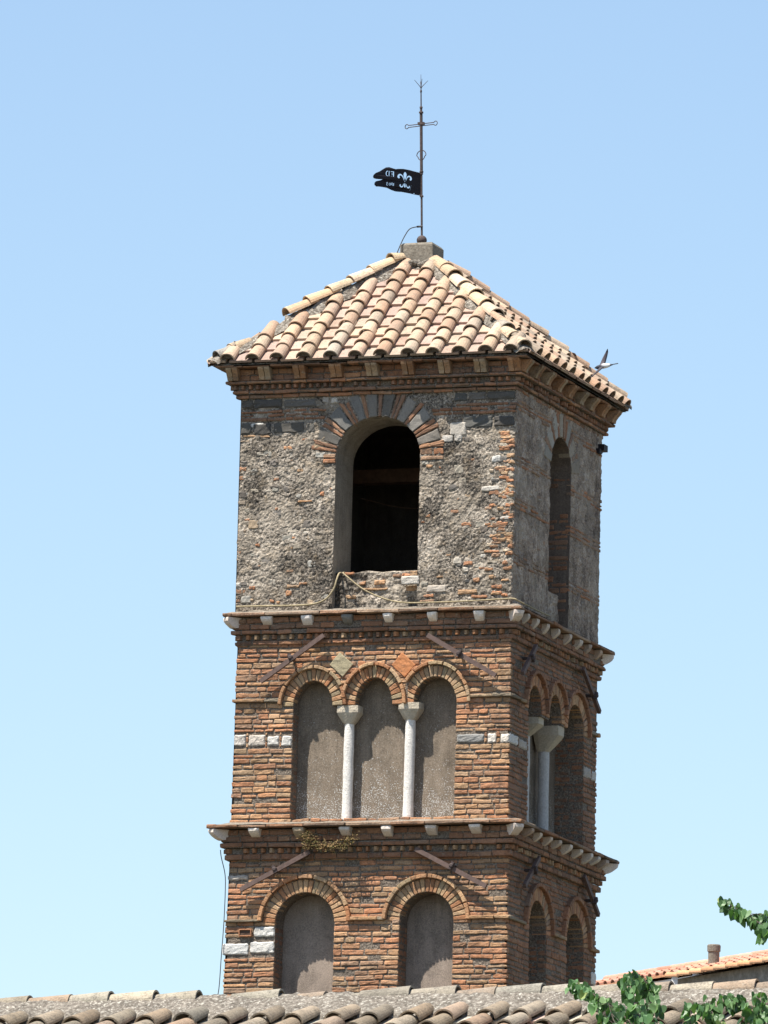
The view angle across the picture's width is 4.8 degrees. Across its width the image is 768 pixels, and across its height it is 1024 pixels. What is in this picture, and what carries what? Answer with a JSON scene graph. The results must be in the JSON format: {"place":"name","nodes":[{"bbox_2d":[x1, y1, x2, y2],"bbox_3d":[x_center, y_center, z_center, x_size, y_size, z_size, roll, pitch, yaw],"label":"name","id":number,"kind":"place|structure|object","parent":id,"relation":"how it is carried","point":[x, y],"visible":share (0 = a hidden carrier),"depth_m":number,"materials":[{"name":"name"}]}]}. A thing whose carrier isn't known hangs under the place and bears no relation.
{"place":"outdoors","nodes":[
{"label":"outdoors","id":0,"kind":"place"},
{"bbox_2d":[0,979,767,1023],"bbox_3d":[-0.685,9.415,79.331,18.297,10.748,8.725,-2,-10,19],"label":"church","id":1,"kind":"structure","parent":0,"point":[539,1003],"depth_m":79.63,"materials":[{"name":"tile"}]},
{"bbox_2d":[0,0,767,997],"label":"sky","id":2,"kind":"structure","parent":0,"point":[177,176],"materials":[{"name":"blue"}]},
{"bbox_2d":[591,349,617,376],"bbox_3d":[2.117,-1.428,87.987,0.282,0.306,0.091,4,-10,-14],"label":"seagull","id":3,"kind":"object","parent":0,"point":[603,364],"visible":1,"depth_m":87.98,"materials":[{"name":"white"}]},
{"label":"ground","id":4,"kind":"structure","parent":0,"visible":0},
{"bbox_2d":[206,242,631,995],"bbox_3d":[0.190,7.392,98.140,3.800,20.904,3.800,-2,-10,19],"label":"bell tower","id":5,"kind":"structure","parent":4,"relation":"on","point":[424,422],"depth_m":97.75,"materials":[{"name":"brick"}]},
{"bbox_2d":[218,850,225,993],"bbox_3d":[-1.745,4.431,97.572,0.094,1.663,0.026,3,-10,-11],"label":"cable","id":6,"kind":"object","parent":5,"relation":"hanging from","point":[223,923],"visible":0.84,"depth_m":97.58,"materials":[{"name":"metal"}]},
{"bbox_2d":[236,572,341,607],"bbox_3d":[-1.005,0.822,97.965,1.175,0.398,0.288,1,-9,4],"label":"hose","id":7,"kind":"object","parent":5,"relation":"attached to","point":[331,592],"visible":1,"depth_m":97.87,"materials":[{"name":"beige rubber"}]},
{"bbox_2d":[293,828,357,853],"bbox_3d":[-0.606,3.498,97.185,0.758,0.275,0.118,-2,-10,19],"label":"dry plant","id":8,"kind":"object","parent":5,"relation":"on","point":[308,841],"visible":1,"depth_m":97.21,"materials":[{"name":"plant"}]},
{"bbox_2d":[373,81,437,242],"bbox_3d":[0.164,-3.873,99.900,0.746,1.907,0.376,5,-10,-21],"label":"weather vane","id":9,"kind":"object","parent":5,"relation":"on","point":[415,183],"visible":1,"depth_m":99.85,"materials":[{"name":"metal"}]},
{"bbox_2d":[397,225,422,252],"bbox_3d":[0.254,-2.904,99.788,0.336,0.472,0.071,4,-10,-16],"label":"earthing cable","id":10,"kind":"object","parent":9,"relation":"attached to","point":[406,233],"visible":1,"depth_m":99.84,"materials":[{"name":"metal"}]},
{"bbox_2d":[342,572,549,615],"bbox_3d":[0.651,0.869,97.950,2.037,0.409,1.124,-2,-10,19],"label":"hose","id":11,"kind":"object","parent":5,"relation":"hanging from","point":[441,601],"visible":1,"depth_m":97.44,"materials":[{"name":"beige rubber"}]},
{"bbox_2d":[565,896,767,1023],"bbox_3d":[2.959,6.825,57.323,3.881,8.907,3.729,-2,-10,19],"label":"redbud tree","id":12,"kind":"object","parent":4,"relation":"on","point":[636,1012],"visible":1,"depth_m":58.09,"materials":[{"name":"green plant"}]},
{"bbox_2d":[595,952,767,985],"bbox_3d":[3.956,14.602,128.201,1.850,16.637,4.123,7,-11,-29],"label":"house","id":13,"kind":"structure","parent":4,"relation":"on","point":[657,974],"depth_m":129.08,"materials":[{"name":"orange tile"}]},
{"bbox_2d":[665,944,767,983],"bbox_3d":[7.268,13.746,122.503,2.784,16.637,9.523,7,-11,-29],"label":"house","id":14,"kind":"structure","parent":4,"relation":"on","point":[713,969],"depth_m":126.28,"materials":[{"name":"orange tile"}]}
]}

